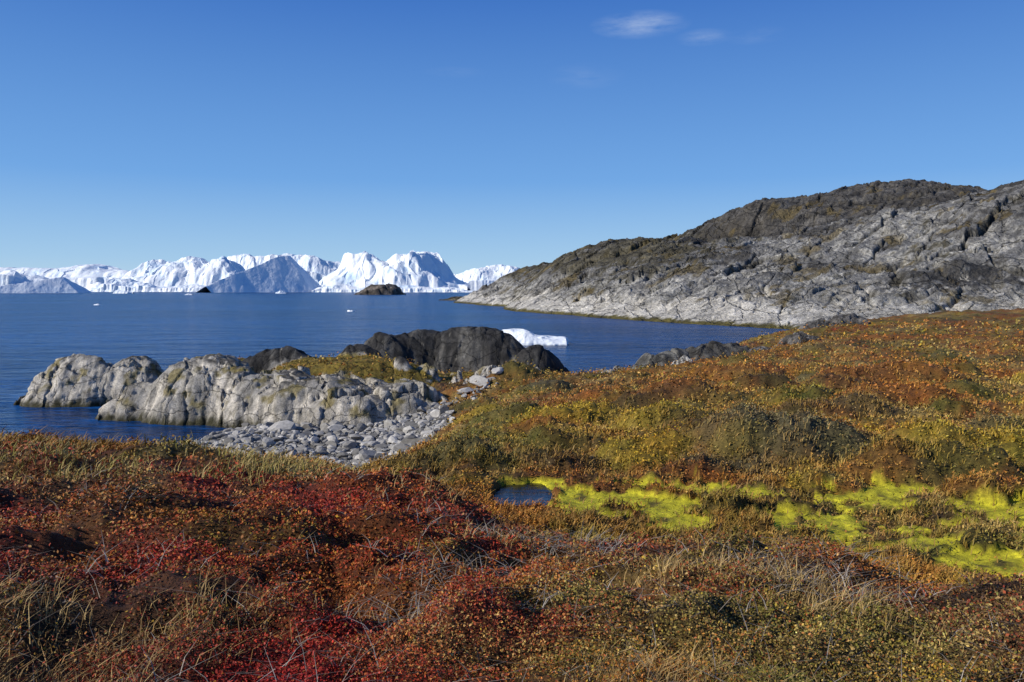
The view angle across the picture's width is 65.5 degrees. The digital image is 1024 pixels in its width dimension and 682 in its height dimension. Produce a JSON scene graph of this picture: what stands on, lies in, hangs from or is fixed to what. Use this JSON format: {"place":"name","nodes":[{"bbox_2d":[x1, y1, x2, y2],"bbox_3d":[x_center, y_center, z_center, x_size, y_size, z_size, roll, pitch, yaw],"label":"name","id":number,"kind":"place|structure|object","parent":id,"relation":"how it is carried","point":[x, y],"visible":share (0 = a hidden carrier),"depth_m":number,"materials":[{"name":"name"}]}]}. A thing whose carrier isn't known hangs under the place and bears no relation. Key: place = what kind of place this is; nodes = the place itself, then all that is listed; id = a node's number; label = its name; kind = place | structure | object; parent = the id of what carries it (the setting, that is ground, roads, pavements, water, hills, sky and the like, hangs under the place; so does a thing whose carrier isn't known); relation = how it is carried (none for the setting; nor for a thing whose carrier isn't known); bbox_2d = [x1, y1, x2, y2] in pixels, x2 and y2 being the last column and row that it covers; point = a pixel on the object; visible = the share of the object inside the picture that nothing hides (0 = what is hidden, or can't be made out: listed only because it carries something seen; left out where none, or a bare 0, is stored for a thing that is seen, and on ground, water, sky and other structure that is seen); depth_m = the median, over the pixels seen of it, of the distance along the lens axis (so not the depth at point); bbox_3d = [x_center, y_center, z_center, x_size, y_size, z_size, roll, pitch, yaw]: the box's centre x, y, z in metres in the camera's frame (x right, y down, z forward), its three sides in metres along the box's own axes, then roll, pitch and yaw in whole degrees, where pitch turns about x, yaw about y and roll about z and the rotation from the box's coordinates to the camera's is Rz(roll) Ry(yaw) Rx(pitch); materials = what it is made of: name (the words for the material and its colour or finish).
{"place":"outdoors","nodes":[
{"label":"outdoors","id":0,"kind":"place"},
{"bbox_2d":[0,431,359,484],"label":"tall grass","id":1,"kind":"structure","parent":0,"point":[253,462],"depth_m":9.86,"materials":[{"name":"beige plant"}]},
{"bbox_2d":[0,292,789,445],"bbox_3d":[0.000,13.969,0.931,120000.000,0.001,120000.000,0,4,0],"label":"sea","id":2,"kind":"structure","parent":0,"point":[40,332],"depth_m":262.36,"materials":[{"name":"liquid"}]},
{"bbox_2d":[0,270,48,285],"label":"iceberg","id":3,"kind":"object","parent":2,"relation":"on","point":[7,277],"visible":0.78,"depth_m":2443.61,"materials":[{"name":"white ice"}]},
{"bbox_2d":[0,277,91,292],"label":"iceberg","id":4,"kind":"object","parent":2,"relation":"on","point":[59,285],"visible":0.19,"depth_m":2158.45,"materials":[{"name":"white ice"}]},
{"bbox_2d":[0,264,128,288],"bbox_3d":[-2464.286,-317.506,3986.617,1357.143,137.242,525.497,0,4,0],"label":"iceberg","id":5,"kind":"object","parent":2,"relation":"on","point":[85,275],"visible":0.52,"depth_m":3845.88,"materials":[{"name":"white ice"}]},
{"bbox_2d":[113,290,132,293],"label":"iceberg","id":6,"kind":"object","parent":2,"relation":"on","point":[121,292],"visible":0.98,"depth_m":1985.71,"materials":[{"name":"white ice"}]},
{"bbox_2d":[87,278,204,291],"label":"iceberg","id":7,"kind":"object","parent":2,"relation":"on","point":[124,284],"visible":0.81,"depth_m":2825.11,"materials":[{"name":"white ice"}]},
{"bbox_2d":[121,256,244,286],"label":"iceberg","id":8,"kind":"object","parent":2,"relation":"on","point":[189,270],"visible":0.65,"depth_m":3393.88,"materials":[{"name":"white ice"}]},
{"bbox_2d":[196,255,320,292],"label":"iceberg","id":9,"kind":"object","parent":2,"relation":"on","point":[286,273],"visible":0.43,"depth_m":2507.06,"materials":[{"name":"ice"}]},
{"bbox_2d":[227,253,340,281],"bbox_3d":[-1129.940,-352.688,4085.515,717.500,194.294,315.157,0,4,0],"label":"iceberg","id":10,"kind":"object","parent":2,"relation":"on","point":[316,268],"visible":0.34,"depth_m":4001.64,"materials":[{"name":"white ice"}]},
{"bbox_2d":[353,283,405,294],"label":"rocky island","id":11,"kind":"structure","parent":2,"relation":"in","point":[383,289],"depth_m":1636.01,"materials":[{"name":"grey stone"}]},
{"bbox_2d":[312,284,472,291],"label":"iceberg","id":12,"kind":"object","parent":2,"relation":"on","point":[348,288],"visible":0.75,"depth_m":2547.25,"materials":[{"name":"white ice"}]},
{"bbox_2d":[315,250,470,290],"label":"iceberg","id":13,"kind":"object","parent":2,"relation":"on","point":[411,267],"visible":0.69,"depth_m":2919.89,"materials":[{"name":"white ice"}]},
{"bbox_2d":[439,296,461,300],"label":"skerry","id":14,"kind":"structure","parent":2,"relation":"in","point":[455,298],"depth_m":889.15,"materials":[{"name":"grey stone"}]},
{"bbox_2d":[454,264,518,290],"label":"iceberg","id":15,"kind":"object","parent":2,"relation":"on","point":[476,279],"visible":0.47,"depth_m":4098.66,"materials":[{"name":"white ice"}]},
{"bbox_2d":[503,328,567,344],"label":"iceberg","id":16,"kind":"object","parent":2,"relation":"on","point":[524,337],"visible":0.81,"depth_m":196.21,"materials":[{"name":"white ice"}]},
{"bbox_2d":[0,308,1023,681],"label":"ground","id":17,"kind":"structure","parent":0,"point":[886,488],"depth_m":22.32,"materials":[{"name":"brown plant"}]},
{"bbox_2d":[13,326,569,428],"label":"rocky outcrop","id":18,"kind":"object","parent":17,"relation":"on","point":[223,391],"visible":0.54,"depth_m":85.39,"materials":[{"name":"grey stone"}]},
{"bbox_2d":[190,401,455,469],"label":"beach stones","id":19,"kind":"object","parent":17,"relation":"on","point":[398,435],"visible":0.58,"depth_m":68.66,"materials":[{"name":"grey stone"}]},
{"bbox_2d":[431,365,503,417],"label":"scree stones","id":20,"kind":"object","parent":17,"relation":"on","point":[482,380],"visible":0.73,"depth_m":81.30,"materials":[{"name":"grey stone"}]},
{"bbox_2d":[480,365,496,375],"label":"rock","id":21,"kind":"object","parent":17,"relation":"on","point":[486,372],"visible":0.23,"depth_m":86.00,"materials":[{"name":"grey stone"}]},
{"bbox_2d":[0,433,1023,681],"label":"heath shrubs","id":22,"kind":"object","parent":17,"relation":"on","point":[940,669],"visible":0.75,"depth_m":3.82,"materials":[{"name":"red plant"}]},
{"bbox_2d":[0,316,1023,592],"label":"tundra shrubs","id":23,"kind":"object","parent":17,"relation":"on","point":[716,410],"visible":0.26,"depth_m":33.45,"materials":[{"name":"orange plant"}]},
{"bbox_2d":[0,444,1023,681],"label":"dry grass","id":24,"kind":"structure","parent":17,"relation":"on","point":[647,673],"depth_m":3.59,"materials":[{"name":"beige plant"}]},
{"bbox_2d":[0,467,1023,681],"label":"dead twigs","id":25,"kind":"object","parent":17,"relation":"on","point":[602,549],"visible":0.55,"depth_m":4.18,"materials":[{"name":"grey plant"}]},
{"bbox_2d":[599,369,615,372],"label":"rock","id":26,"kind":"object","parent":17,"relation":"on","point":[605,370],"visible":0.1,"depth_m":97.10,"materials":[{"name":"grey stone"}]},
{"bbox_2d":[616,348,692,370],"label":"rock","id":27,"kind":"object","parent":17,"relation":"on","point":[663,358],"visible":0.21,"depth_m":95.78,"materials":[{"name":"grey stone"}]},
{"bbox_2d":[671,355,694,364],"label":"rock","id":28,"kind":"object","parent":17,"relation":"on","point":[684,357],"visible":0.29,"depth_m":91.87,"materials":[{"name":"grey stone"}]},
{"bbox_2d":[685,340,749,360],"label":"rock","id":29,"kind":"object","parent":17,"relation":"on","point":[712,348],"visible":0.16,"depth_m":96.64,"materials":[{"name":"grey stone"}]},
{"bbox_2d":[748,346,770,351],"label":"rock","id":30,"kind":"object","parent":17,"relation":"on","point":[764,348],"visible":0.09,"depth_m":96.98,"materials":[{"name":"grey stone"}]},
{"bbox_2d":[773,331,821,346],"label":"rock","id":31,"kind":"object","parent":17,"relation":"on","point":[794,336],"visible":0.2,"depth_m":98.70,"materials":[{"name":"grey stone"}]},
{"bbox_2d":[798,318,836,328],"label":"rock","id":32,"kind":"object","parent":17,"relation":"on","point":[816,323],"visible":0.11,"depth_m":117.65,"materials":[{"name":"grey stone"}]},
{"bbox_2d":[828,313,870,324],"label":"rock","id":33,"kind":"object","parent":17,"relation":"on","point":[849,318],"visible":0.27,"depth_m":117.97,"materials":[{"name":"grey stone"}]},
{"bbox_2d":[0,0,1023,274],"label":"sky","id":34,"kind":"structure","parent":0,"point":[472,133],"materials":[{"name":"blue"}]},
{"bbox_2d":[491,483,555,505],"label":"pond","id":35,"kind":"structure","parent":0,"point":[529,491],"depth_m":27.18,"materials":[{"name":"liquid"}]},
{"bbox_2d":[453,179,1023,329],"bbox_3d":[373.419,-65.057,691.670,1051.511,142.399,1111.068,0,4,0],"label":"rocky hill","id":36,"kind":"structure","parent":0,"point":[876,249],"depth_m":382.87,"materials":[{"name":"grey stone"}]}
]}

